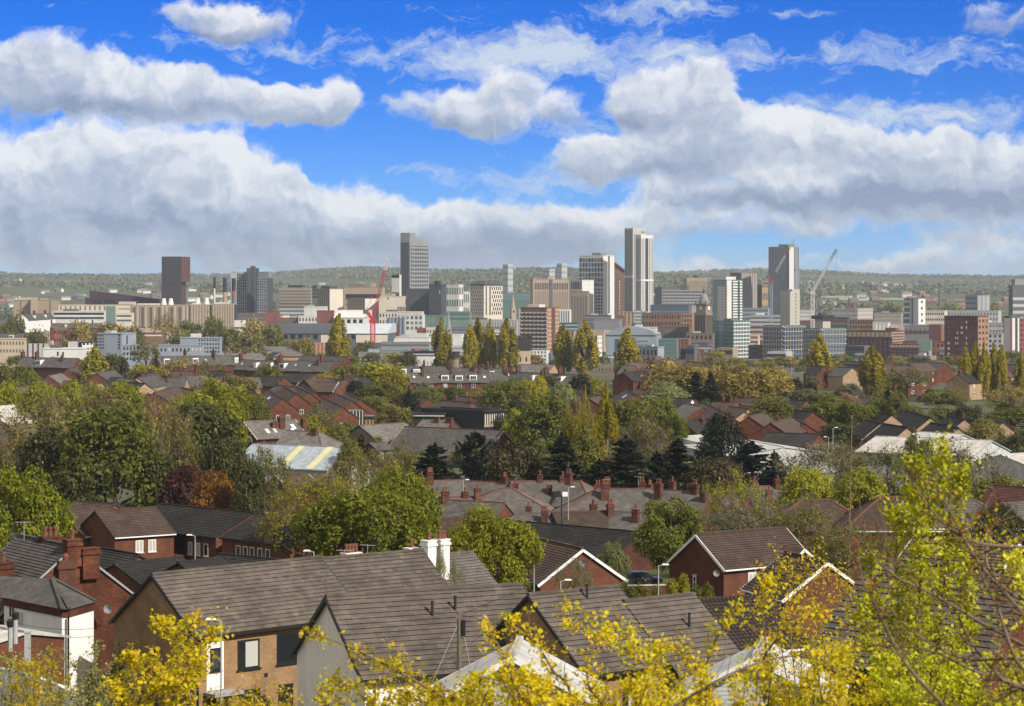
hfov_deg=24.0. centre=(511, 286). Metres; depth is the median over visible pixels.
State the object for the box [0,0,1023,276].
sky
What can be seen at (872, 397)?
garden shrub
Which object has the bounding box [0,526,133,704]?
house
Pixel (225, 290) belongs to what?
chimney
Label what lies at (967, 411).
garden shrub
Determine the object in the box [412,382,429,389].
garden shrub
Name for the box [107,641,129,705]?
shrub
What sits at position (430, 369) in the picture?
terrace house
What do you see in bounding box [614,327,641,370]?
poplar tree
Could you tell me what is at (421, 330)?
building
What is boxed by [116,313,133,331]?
building
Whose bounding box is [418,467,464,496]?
terrace house
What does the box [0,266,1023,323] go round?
hillside woodland
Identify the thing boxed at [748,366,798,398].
tree
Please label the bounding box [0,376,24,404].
tree
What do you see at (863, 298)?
house
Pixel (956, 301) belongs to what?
house
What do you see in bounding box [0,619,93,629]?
overhead wire
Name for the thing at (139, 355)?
tree
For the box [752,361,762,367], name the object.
belt tree
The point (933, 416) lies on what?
tree
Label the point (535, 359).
street tree
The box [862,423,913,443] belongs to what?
house
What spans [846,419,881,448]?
house
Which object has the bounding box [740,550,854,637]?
house
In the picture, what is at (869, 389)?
garden shrub
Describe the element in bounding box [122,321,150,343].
tree
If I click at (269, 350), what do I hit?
building
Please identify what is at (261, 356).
terrace house
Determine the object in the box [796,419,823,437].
house
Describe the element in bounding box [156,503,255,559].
house
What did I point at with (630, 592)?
shrub
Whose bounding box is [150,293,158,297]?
house
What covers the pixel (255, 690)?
window
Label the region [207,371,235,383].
house
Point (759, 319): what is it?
building
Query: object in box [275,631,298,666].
window
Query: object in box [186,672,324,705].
foreground shrub
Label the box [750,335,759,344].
building
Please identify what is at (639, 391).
house
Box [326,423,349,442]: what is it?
tree
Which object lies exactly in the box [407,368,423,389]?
terrace house
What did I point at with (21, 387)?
house
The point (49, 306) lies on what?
building
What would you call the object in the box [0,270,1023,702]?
ground
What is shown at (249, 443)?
arched window
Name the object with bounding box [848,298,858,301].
house
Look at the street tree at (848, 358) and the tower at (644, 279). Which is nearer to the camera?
the street tree at (848, 358)
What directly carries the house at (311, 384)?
on the ground
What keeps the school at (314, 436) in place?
on the ground
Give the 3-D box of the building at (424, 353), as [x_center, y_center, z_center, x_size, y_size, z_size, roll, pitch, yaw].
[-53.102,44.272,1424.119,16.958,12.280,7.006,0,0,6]
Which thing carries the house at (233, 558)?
on the ground
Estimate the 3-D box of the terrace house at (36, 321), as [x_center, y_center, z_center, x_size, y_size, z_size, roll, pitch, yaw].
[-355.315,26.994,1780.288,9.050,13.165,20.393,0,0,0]
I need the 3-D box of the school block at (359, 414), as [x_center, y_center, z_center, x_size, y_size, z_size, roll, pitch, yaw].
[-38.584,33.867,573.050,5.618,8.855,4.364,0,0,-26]
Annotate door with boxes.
[209,697,222,705]
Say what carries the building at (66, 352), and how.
on the ground
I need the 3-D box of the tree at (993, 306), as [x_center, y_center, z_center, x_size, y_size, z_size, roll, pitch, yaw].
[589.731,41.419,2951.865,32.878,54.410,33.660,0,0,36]
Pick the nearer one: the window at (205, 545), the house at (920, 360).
the window at (205, 545)
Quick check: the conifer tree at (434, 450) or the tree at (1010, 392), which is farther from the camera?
the tree at (1010, 392)
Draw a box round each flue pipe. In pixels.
[6,619,12,651]
[12,611,18,643]
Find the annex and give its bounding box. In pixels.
[365,442,392,466]
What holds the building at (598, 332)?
on the ground
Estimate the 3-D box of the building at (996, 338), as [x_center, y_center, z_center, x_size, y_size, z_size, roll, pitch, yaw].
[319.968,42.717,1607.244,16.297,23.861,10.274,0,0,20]
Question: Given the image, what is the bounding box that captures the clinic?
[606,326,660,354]
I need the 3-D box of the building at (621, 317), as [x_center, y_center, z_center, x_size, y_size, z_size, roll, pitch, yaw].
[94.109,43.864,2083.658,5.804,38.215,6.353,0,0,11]
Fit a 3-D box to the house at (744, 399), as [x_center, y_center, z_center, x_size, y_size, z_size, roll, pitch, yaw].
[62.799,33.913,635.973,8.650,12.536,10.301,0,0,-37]
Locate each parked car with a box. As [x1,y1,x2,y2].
[616,571,645,584]
[627,570,662,584]
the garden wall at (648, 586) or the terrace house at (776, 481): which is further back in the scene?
the terrace house at (776, 481)
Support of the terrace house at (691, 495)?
on the ground
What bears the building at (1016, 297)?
on the ground
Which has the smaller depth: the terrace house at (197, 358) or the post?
the post
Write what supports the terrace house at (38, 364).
on the ground
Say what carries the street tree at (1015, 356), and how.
on the ground
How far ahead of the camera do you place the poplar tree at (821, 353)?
897.87 m
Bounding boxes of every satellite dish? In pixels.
[104,605,111,613]
[713,570,719,576]
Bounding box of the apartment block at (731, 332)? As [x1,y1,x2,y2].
[712,318,749,357]
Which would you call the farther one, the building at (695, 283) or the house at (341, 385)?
the building at (695, 283)
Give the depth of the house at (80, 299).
4584.17 m
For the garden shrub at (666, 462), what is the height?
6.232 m
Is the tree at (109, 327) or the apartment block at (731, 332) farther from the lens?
the apartment block at (731, 332)
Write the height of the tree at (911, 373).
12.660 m
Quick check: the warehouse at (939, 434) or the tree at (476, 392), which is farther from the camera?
the tree at (476, 392)
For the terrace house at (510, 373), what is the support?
on the ground
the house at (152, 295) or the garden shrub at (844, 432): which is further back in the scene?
the house at (152, 295)
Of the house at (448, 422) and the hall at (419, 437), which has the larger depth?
the house at (448, 422)
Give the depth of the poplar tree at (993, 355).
783.82 m
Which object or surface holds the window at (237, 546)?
in the house at (240, 539)
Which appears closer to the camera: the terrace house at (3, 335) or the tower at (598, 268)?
the terrace house at (3, 335)
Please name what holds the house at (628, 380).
on the ground
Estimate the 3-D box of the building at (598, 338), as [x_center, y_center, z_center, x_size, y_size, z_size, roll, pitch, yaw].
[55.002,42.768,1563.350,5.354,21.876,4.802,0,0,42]
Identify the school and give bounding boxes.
[242,414,306,447]
[276,428,345,446]
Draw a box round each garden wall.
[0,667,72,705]
[625,584,668,594]
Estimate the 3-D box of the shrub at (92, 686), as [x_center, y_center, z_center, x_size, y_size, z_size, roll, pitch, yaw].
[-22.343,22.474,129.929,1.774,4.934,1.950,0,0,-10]
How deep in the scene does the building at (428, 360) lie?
1350.52 m
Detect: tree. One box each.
[0,321,14,332]
[0,358,18,384]
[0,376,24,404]
[0,389,102,477]
[0,414,34,509]
[0,461,79,550]
[5,355,25,366]
[6,310,26,336]
[10,419,71,508]
[11,363,43,385]
[14,381,57,424]
[26,325,50,344]
[36,379,159,463]
[43,453,106,504]
[45,377,87,428]
[48,395,180,507]
[60,317,95,346]
[75,380,104,412]
[78,346,109,380]
[91,321,127,346]
[100,376,150,430]
[102,352,124,375]
[118,358,131,377]
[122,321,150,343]
[125,386,205,484]
[128,336,165,374]
[128,363,163,377]
[130,447,171,506]
[150,311,180,343]
[152,367,169,380]
[154,462,204,505]
[155,415,207,502]
[156,389,221,446]
[160,353,209,374]
[164,325,192,343]
[166,390,246,480]
[177,319,202,334]
[184,374,257,420]
[188,467,238,509]
[197,359,225,374]
[200,433,248,487]
[201,310,224,336]
[203,394,251,452]
[216,326,241,352]
[225,372,261,398]
[228,331,266,352]
[229,449,272,513]
[240,315,269,346]
[245,393,274,419]
[245,441,305,511]
[251,463,375,558]
[252,363,282,376]
[259,320,291,346]
[284,483,431,556]
[289,337,316,354]
[296,413,326,433]
[301,403,348,435]
[312,371,339,378]
[314,453,382,533]
[324,313,351,360]
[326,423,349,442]
[329,362,351,377]
[333,436,369,481]
[344,359,367,377]
[344,378,364,395]
[349,338,376,356]
[349,355,360,364]
[353,361,414,385]
[353,379,404,404]
[356,446,407,486]
[358,433,371,475]
[359,460,444,552]
[360,352,382,365]
[364,395,389,413]
[373,403,416,425]
[379,365,409,389]
[381,352,404,366]
[382,438,421,476]
[394,353,419,365]
[395,396,404,407]
[400,390,420,411]
[407,442,464,479]
[411,387,445,402]
[431,317,452,365]
[435,532,447,581]
[440,550,468,586]
[443,384,465,399]
[444,430,499,480]
[446,500,547,590]
[460,324,478,367]
[462,387,485,397]
[473,316,484,367]
[480,379,531,414]
[482,318,497,367]
[483,436,548,485]
[497,317,520,369]
[500,405,537,449]
[507,394,525,418]
[508,390,571,448]
[518,372,549,404]
[531,352,544,363]
[531,432,587,479]
[547,360,556,367]
[550,378,579,413]
[552,324,573,373]
[552,550,594,588]
[557,386,599,471]
[566,389,581,464]
[567,370,593,401]
[568,424,604,479]
[571,319,599,374]
[572,359,597,369]
[579,458,625,487]
[581,384,592,466]
[588,374,602,392]
[593,435,663,487]
[594,380,619,479]
[595,356,611,368]
[597,541,631,589]
[613,394,658,452]
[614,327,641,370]
[618,410,674,474]
[627,494,706,581]
[637,451,672,488]
[639,395,679,451]
[640,356,689,394]
[643,379,690,402]
[652,362,708,396]
[652,438,695,488]
[660,378,679,399]
[664,410,690,449]
[676,452,748,491]
[682,491,776,531]
[685,371,705,401]
[693,408,750,486]
[696,363,739,390]
[699,371,719,402]
[699,467,770,530]
[700,360,708,365]
[706,349,728,361]
[707,362,778,400]
[708,358,731,366]
[719,440,787,484]
[727,357,742,365]
[733,357,746,364]
[744,488,782,528]
[745,359,755,368]
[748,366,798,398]
[750,396,798,419]
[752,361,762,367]
[758,450,787,485]
[758,486,842,560]
[761,360,781,369]
[764,356,778,365]
[768,464,835,511]
[769,439,858,492]
[773,355,791,367]
[775,377,803,398]
[777,355,798,367]
[785,388,816,402]
[794,366,805,372]
[795,355,816,369]
[801,394,854,424]
[802,515,880,578]
[805,334,833,369]
[819,440,862,500]
[825,362,844,374]
[826,464,890,509]
[829,397,877,426]
[830,383,866,397]
[831,357,843,363]
[840,392,859,404]
[840,440,926,495]
[844,356,854,360]
[854,517,907,570]
[857,343,886,390]
[858,304,883,318]
[877,364,931,398]
[878,297,903,324]
[882,389,894,411]
[883,390,910,416]
[887,354,906,361]
[896,360,908,365]
[902,427,937,485]
[902,436,1023,493]
[904,356,921,361]
[919,409,938,421]
[927,404,955,421]
[933,298,963,309]
[940,354,958,365]
[940,390,970,403]
[950,355,962,365]
[956,346,971,374]
[963,416,1006,441]
[968,472,1023,499]
[969,501,1023,540]
[970,341,979,373]
[976,341,991,398]
[977,382,1023,409]
[982,407,1023,431]
[988,342,999,393]
[990,298,1003,321]
[994,344,1008,394]
[994,429,1023,452]
[1005,349,1022,360]
[1013,351,1023,399]
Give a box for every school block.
[348,410,363,424]
[363,415,392,424]
[393,412,446,425]
[420,406,504,429]
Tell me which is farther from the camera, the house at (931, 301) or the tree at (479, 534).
the house at (931, 301)
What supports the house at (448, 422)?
on the ground
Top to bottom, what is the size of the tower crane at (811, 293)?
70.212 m
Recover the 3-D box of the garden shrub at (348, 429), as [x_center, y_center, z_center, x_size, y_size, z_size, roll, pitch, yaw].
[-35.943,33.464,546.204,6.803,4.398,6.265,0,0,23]
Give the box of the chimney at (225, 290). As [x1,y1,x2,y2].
[223,278,226,303]
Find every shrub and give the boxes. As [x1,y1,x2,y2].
[0,637,144,705]
[0,643,81,705]
[82,659,109,705]
[94,606,233,705]
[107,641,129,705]
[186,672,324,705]
[244,691,269,705]
[300,621,495,705]
[326,422,354,429]
[344,424,357,432]
[370,433,384,441]
[395,449,448,475]
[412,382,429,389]
[435,386,447,394]
[444,587,717,705]
[445,444,480,464]
[459,449,502,477]
[477,404,490,407]
[481,383,494,390]
[484,378,504,385]
[490,418,514,438]
[508,376,520,382]
[526,438,559,461]
[540,454,558,475]
[543,375,556,386]
[580,387,616,396]
[583,392,614,398]
[620,579,636,597]
[630,581,663,597]
[630,631,882,705]
[637,449,691,474]
[650,396,673,407]
[656,559,894,705]
[663,573,689,593]
[692,582,715,597]
[697,398,712,405]
[740,536,868,705]
[800,391,836,403]
[803,375,822,387]
[804,463,1023,705]
[814,439,854,470]
[817,422,858,444]
[838,424,991,705]
[846,623,1023,705]
[860,394,877,401]
[862,384,878,396]
[864,398,897,414]
[872,388,895,399]
[883,382,891,389]
[897,405,921,414]
[917,390,953,406]
[923,389,939,394]
[948,403,982,419]
[973,402,984,413]
[973,519,1023,680]
[994,401,1018,414]
[1009,379,1019,388]
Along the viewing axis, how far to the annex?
479.56 m
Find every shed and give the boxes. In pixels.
[427,636,604,705]
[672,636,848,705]
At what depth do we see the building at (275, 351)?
1368.08 m
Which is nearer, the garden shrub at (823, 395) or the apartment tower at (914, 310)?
the garden shrub at (823, 395)
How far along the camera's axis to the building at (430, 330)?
1840.39 m
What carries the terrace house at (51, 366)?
on the ground
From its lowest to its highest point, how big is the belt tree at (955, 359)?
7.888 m
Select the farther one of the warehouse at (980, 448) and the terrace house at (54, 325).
the terrace house at (54, 325)
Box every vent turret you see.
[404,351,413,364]
[451,351,459,366]
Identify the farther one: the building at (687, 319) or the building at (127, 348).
the building at (687, 319)
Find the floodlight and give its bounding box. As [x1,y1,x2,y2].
[556,491,567,523]
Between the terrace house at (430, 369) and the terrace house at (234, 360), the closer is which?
the terrace house at (430, 369)
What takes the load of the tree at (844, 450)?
on the ground
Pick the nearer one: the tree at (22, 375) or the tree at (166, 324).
the tree at (22, 375)
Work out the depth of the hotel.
2307.89 m
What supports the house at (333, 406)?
on the ground
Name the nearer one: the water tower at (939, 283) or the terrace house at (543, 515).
the terrace house at (543, 515)
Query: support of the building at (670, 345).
on the ground
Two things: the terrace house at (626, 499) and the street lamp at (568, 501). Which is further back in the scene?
the terrace house at (626, 499)
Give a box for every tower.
[162,257,189,304]
[231,272,246,319]
[247,266,258,312]
[257,272,272,312]
[400,233,428,295]
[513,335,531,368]
[579,253,614,318]
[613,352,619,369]
[624,228,645,310]
[635,235,653,312]
[694,288,712,332]
[713,277,741,319]
[768,244,798,314]
[904,298,924,324]
[937,281,942,305]
[944,315,987,363]
[1003,316,1023,356]
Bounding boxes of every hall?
[0,404,47,440]
[267,323,332,345]
[298,355,351,369]
[333,310,371,322]
[340,323,396,355]
[348,422,408,445]
[389,426,517,465]
[513,364,557,373]
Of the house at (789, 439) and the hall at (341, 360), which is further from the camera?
the hall at (341, 360)
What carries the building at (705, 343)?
on the ground
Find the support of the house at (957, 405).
on the ground
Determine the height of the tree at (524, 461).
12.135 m
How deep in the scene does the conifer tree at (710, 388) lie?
649.36 m
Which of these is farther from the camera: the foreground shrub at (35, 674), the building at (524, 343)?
the building at (524, 343)
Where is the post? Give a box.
[24,631,31,664]
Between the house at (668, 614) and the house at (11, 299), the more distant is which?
the house at (11, 299)
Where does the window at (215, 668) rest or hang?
in the house at (268, 613)
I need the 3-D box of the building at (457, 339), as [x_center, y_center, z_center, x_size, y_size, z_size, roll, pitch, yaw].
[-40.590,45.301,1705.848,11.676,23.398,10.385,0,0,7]
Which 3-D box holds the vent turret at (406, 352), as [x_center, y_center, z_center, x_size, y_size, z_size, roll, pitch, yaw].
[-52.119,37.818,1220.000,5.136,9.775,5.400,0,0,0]
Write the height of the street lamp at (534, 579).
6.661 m
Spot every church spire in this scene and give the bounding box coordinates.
[446,311,450,333]
[510,297,515,318]
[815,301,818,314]
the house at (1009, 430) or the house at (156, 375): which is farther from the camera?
the house at (156, 375)
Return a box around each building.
[0,338,26,367]
[14,300,59,346]
[18,297,30,299]
[25,343,48,356]
[31,297,37,335]
[42,345,87,361]
[52,309,105,344]
[54,328,68,346]
[59,305,118,323]
[68,341,93,365]
[85,290,161,304]
[97,330,136,369]
[106,306,115,323]
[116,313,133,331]
[119,302,135,312]
[122,344,151,368]
[130,298,189,343]
[142,332,164,346]
[157,344,204,355]
[179,334,222,355]
[190,298,211,335]
[212,302,236,354]
[234,320,245,342]
[238,313,264,325]
[261,347,298,353]
[265,311,279,326]
[272,349,286,355]
[277,315,297,322]
[279,285,311,307]
[279,308,303,316]
[298,315,316,322]
[299,343,325,354]
[304,305,327,314]
[311,286,317,305]
[317,286,342,314]
[317,310,334,322]
[344,283,384,309]
[347,298,378,322]
[358,350,398,366]
[367,349,410,354]
[379,294,405,310]
[379,310,423,322]
[381,339,430,350]
[386,317,405,336]
[392,275,400,295]
[395,335,430,341]
[396,313,424,336]
[396,323,398,336]
[401,348,418,350]
[406,289,428,314]
[413,333,427,336]
[413,351,434,365]
[416,356,434,365]
[417,328,425,332]
[425,315,447,331]
[426,327,435,336]
[429,281,446,314]
[429,335,452,363]
[445,311,471,326]
[446,284,463,310]
[451,326,514,347]
[451,334,463,345]
[451,346,464,365]
[463,292,469,310]
[472,318,517,335]
[503,292,529,318]
[530,277,568,308]
[531,350,549,363]
[548,353,554,363]
[559,309,570,322]
[559,322,579,331]
[565,331,575,337]
[570,280,593,314]
[570,291,589,327]
[583,314,610,333]
[589,330,605,351]
[594,319,622,329]
[594,335,601,364]
[598,359,613,371]
[603,355,613,363]
[604,330,610,351]
[614,262,624,318]
[617,315,624,326]
[619,311,647,326]
[635,310,641,324]
[638,344,663,358]
[643,313,681,326]
[650,305,691,312]
[653,326,691,337]
[655,287,679,304]
[658,338,677,359]
[662,285,705,312]
[678,338,690,357]
[680,348,699,359]
[681,313,693,332]
[684,275,706,293]
[686,331,714,349]
[686,345,696,360]
[691,342,713,351]
[698,346,712,358]
[717,347,737,358]
[730,273,756,307]
[742,308,770,319]
[748,345,762,358]
[750,313,779,326]
[750,327,762,344]
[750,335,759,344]
[757,284,767,307]
[762,325,805,358]
[767,351,791,366]
[800,310,813,319]
[800,320,813,327]
[802,328,846,359]
[816,296,851,297]
[831,317,849,329]
[832,308,872,318]
[839,298,903,299]
[846,330,903,358]
[846,345,869,357]
[850,319,875,329]
[855,353,868,360]
[873,322,889,329]
[874,311,902,327]
[885,328,899,330]
[889,343,919,360]
[891,325,903,329]
[903,340,943,353]
[904,324,928,340]
[910,353,936,359]
[917,339,931,350]
[919,351,931,354]
[925,310,946,324]
[929,324,943,340]
[932,354,943,359]
[947,310,1001,321]
[988,320,1002,332]
[988,332,1002,354]
[1009,279,1023,317]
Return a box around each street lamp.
[187,534,195,558]
[205,618,221,705]
[533,564,534,591]
[568,486,574,519]
[658,564,668,594]
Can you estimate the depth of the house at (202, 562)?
183.86 m
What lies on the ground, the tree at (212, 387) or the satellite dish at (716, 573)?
the tree at (212, 387)
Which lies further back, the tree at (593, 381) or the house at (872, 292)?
the house at (872, 292)
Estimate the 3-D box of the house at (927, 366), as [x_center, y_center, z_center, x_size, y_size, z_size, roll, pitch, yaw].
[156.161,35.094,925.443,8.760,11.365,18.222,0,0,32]
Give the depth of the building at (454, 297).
2703.61 m
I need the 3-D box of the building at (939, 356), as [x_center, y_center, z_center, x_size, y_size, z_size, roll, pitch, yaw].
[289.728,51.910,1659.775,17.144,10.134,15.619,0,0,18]
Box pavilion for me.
[273,349,303,360]
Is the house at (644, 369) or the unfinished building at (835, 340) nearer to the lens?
the house at (644, 369)
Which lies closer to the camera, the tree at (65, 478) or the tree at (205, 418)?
the tree at (65, 478)
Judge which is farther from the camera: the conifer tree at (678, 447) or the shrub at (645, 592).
the conifer tree at (678, 447)
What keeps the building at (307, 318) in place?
on the ground
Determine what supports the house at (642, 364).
on the ground
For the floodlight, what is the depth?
295.88 m
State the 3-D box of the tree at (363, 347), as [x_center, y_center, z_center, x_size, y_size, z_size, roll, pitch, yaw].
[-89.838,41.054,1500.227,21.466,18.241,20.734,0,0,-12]
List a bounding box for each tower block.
[503,264,512,292]
[518,304,558,349]
[544,269,554,278]
[556,263,566,278]
[965,295,989,309]
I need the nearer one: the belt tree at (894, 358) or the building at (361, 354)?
the belt tree at (894, 358)
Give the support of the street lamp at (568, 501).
on the ground
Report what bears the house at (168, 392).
on the ground
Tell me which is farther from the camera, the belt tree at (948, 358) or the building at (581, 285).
the building at (581, 285)
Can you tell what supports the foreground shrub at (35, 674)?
on the ground
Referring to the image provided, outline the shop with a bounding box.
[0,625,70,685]
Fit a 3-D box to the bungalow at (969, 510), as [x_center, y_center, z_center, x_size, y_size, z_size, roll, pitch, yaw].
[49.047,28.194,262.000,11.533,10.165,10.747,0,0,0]
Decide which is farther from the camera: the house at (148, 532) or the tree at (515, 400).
the tree at (515, 400)
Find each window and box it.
[136,540,143,552]
[148,539,156,552]
[187,542,192,555]
[196,543,200,556]
[203,544,207,556]
[210,647,222,672]
[236,545,239,553]
[236,638,261,671]
[237,688,259,704]
[243,546,247,554]
[246,436,252,447]
[250,547,253,555]
[257,548,261,556]
[265,549,269,556]
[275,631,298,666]
[278,683,292,705]
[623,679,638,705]
[692,574,696,588]
[748,571,756,581]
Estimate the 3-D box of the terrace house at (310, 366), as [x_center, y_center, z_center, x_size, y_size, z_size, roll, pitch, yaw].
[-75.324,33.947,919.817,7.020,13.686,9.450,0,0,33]
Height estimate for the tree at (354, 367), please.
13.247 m
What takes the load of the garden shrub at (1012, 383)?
on the ground
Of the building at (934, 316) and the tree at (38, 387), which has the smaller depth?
the tree at (38, 387)
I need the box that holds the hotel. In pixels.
[470,281,502,318]
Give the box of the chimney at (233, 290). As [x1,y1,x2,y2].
[232,278,235,303]
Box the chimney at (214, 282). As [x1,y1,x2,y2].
[213,277,215,303]
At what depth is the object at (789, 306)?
2024.02 m
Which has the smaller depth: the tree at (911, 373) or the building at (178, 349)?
the tree at (911, 373)
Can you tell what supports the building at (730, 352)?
on the ground
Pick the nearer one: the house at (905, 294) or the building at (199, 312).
the building at (199, 312)
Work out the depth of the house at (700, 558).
215.17 m
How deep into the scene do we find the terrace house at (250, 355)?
1148.34 m
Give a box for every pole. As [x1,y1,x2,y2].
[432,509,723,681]
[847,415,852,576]
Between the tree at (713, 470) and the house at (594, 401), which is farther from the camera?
the house at (594, 401)
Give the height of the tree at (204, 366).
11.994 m
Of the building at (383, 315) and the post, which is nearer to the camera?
the post
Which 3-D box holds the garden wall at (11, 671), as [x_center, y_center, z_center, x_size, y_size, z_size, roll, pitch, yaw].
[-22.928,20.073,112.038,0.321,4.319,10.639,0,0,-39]
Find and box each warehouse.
[246,443,369,495]
[635,435,702,467]
[682,438,834,479]
[854,435,1011,492]
[907,431,973,438]
[971,452,1023,487]
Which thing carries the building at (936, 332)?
on the ground
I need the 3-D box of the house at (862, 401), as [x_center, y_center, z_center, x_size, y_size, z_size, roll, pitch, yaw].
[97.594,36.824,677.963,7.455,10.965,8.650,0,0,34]
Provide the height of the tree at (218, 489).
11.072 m
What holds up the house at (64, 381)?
on the ground
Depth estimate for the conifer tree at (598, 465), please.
371.50 m
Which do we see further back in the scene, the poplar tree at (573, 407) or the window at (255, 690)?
the poplar tree at (573, 407)
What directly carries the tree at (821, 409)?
on the ground
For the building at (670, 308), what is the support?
on the ground
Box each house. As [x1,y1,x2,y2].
[0,295,9,298]
[0,329,7,337]
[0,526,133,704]
[3,285,11,288]
[7,297,16,301]
[7,333,15,337]
[9,381,34,407]
[15,329,25,337]
[15,350,34,369]
[18,311,33,331]
[27,505,97,546]
[29,314,39,331]
[29,351,50,378]
[33,310,44,330]
[40,313,49,330]
[43,354,64,378]
[43,373,71,387]
[44,310,55,325]
[45,292,53,295]
[50,319,60,340]
[56,288,63,291]
[58,358,81,372]
[59,375,75,386]
[60,323,70,338]
[61,296,70,299]
[62,366,87,380]
[62,381,106,389]
[69,500,121,508]
[76,297,84,301]
[81,506,176,558]
[86,367,122,383]
[91,319,101,339]
[100,547,145,568]
[103,373,126,385]
[104,555,185,591]
[107,373,138,387]
[108,289,116,292]
[108,555,347,705]
[110,381,155,399]
[133,367,153,378]
[134,393,171,426]
[135,371,166,390]
[138,369,166,383]
[144,386,183,420]
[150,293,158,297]
[151,289,159,292]
[151,350,173,371]
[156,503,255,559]
[163,557,229,570]
[164,363,197,381]
[165,372,190,388]
[171,356,189,370]
[179,371,206,388]
[179,383,198,395]
[183,349,202,373]
[187,297,196,301]
[188,498,299,515]
[197,376,232,389]
[199,352,217,372]
[203,295,212,298]
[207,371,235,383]
[208,373,236,386]
[211,349,231,371]
[213,293,222,296]
[215,553,279,563]
[219,512,363,558]
[224,347,234,354]
[227,355,238,371]
[233,352,253,376]
[245,348,255,359]
[246,360,266,376]
[246,377,262,395]
[255,350,266,359]
[255,376,293,393]
[256,390,298,419]
[262,379,297,395]
[264,356,278,375]
[265,473,321,510]
[275,353,292,375]
[276,383,312,420]
[285,373,315,384]
[287,360,307,372]
[290,582,527,705]
[293,385,320,403]
[296,381,338,398]
[298,378,335,390]
[299,384,324,400]
[300,358,319,372]
[309,398,358,434]
[314,354,337,374]
[322,548,447,591]
[328,374,350,394]
[329,393,368,414]
[333,377,371,386]
[340,530,496,585]
[342,392,376,414]
[350,373,379,394]
[366,394,401,407]
[396,359,409,379]
[405,396,434,411]
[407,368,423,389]
[410,364,423,371]
[417,417,460,427]
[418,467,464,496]
[423,360,436,372]
[423,373,438,390]
[428,516,467,537]
[429,483,481,516]
[431,395,479,407]
[437,364,450,371]
[437,372,451,386]
[439,499,513,519]
[449,361,462,372]
[450,365,466,391]
[452,395,482,404]
[461,364,474,372]
[462,472,510,495]
[465,372,480,391]
[474,361,486,371]
[478,365,494,388]
[481,487,554,513]
[481,519,669,569]
[485,536,627,591]
[486,361,499,371]
[493,368,508,380]
[495,584,669,705]
[499,364,512,371]
[502,364,515,376]
[508,501,553,522]
[511,470,564,503]
[514,365,530,382]
[526,369,543,383]
[537,366,557,387]
[550,366,573,386]
[550,499,614,527]
[551,468,593,507]
[552,477,653,511]
[565,374,598,389]
[579,396,611,412]
[608,504,657,542]
[612,367,648,395]
[612,389,651,424]
[614,359,648,378]
[617,358,641,372]
[617,361,638,375]
[622,592,740,697]
[632,384,672,400]
[638,368,655,370]
[640,368,657,388]
[645,476,728,546]
[646,362,667,367]
[666,360,686,364]
[666,526,813,597]
[672,398,694,408]
[674,400,707,419]
[682,357,710,368]
[695,403,741,426]
[699,593,809,655]
[711,393,739,410]
[712,481,756,529]
[723,406,750,421]
[733,391,763,405]
[738,404,754,410]
[740,412,774,439]
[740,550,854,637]
[744,475,784,516]
[750,413,806,440]
[761,432,827,448]
[781,399,810,418]
[786,410,828,434]
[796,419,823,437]
[800,556,1023,705]
[803,361,830,388]
[828,367,861,390]
[837,357,860,366]
[839,361,859,366]
[841,361,865,373]
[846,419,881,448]
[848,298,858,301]
[858,296,868,300]
[858,398,874,408]
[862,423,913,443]
[867,365,892,388]
[868,291,876,294]
[869,296,878,300]
[869,411,903,425]
[873,299,882,302]
[883,356,897,365]
[892,362,915,375]
[892,371,930,397]
[896,410,918,422]
[898,535,1023,569]
[901,293,910,296]
[901,413,936,432]
[905,361,924,365]
[907,355,930,363]
[907,362,937,384]
[907,477,978,501]
[908,395,934,401]
[917,291,925,294]
[921,294,930,298]
[921,419,952,431]
[925,357,951,367]
[925,361,953,382]
[926,299,936,303]
[935,404,972,415]
[935,423,969,436]
[939,412,980,438]
[947,369,986,399]
[953,299,963,303]
[979,485,1023,506]
[985,418,1021,447]
[986,371,1014,391]
[996,501,1023,545]
[1001,297,1008,300]
[1005,364,1014,372]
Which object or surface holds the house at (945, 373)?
on the ground
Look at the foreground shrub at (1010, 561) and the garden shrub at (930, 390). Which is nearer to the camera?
the foreground shrub at (1010, 561)
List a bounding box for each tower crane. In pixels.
[363,257,389,343]
[765,239,794,324]
[801,273,810,309]
[804,249,837,327]
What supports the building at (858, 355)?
on the ground
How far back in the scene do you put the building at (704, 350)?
1761.00 m
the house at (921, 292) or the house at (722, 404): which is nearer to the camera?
the house at (722, 404)
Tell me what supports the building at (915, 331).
on the ground
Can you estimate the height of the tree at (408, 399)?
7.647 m
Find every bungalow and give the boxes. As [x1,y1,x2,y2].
[686,415,722,434]
[754,499,848,566]
[834,496,949,581]
[920,499,1023,544]
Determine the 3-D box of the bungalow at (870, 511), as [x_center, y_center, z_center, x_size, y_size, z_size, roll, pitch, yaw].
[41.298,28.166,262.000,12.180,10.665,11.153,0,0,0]
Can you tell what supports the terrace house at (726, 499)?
on the ground
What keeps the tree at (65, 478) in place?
on the ground
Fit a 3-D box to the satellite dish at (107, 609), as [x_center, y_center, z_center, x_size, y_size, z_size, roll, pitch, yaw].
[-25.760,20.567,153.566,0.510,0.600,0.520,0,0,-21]
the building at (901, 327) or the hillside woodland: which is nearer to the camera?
the building at (901, 327)
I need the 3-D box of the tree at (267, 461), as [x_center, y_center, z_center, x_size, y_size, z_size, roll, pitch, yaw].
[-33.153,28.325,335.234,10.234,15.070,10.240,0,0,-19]
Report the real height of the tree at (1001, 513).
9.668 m

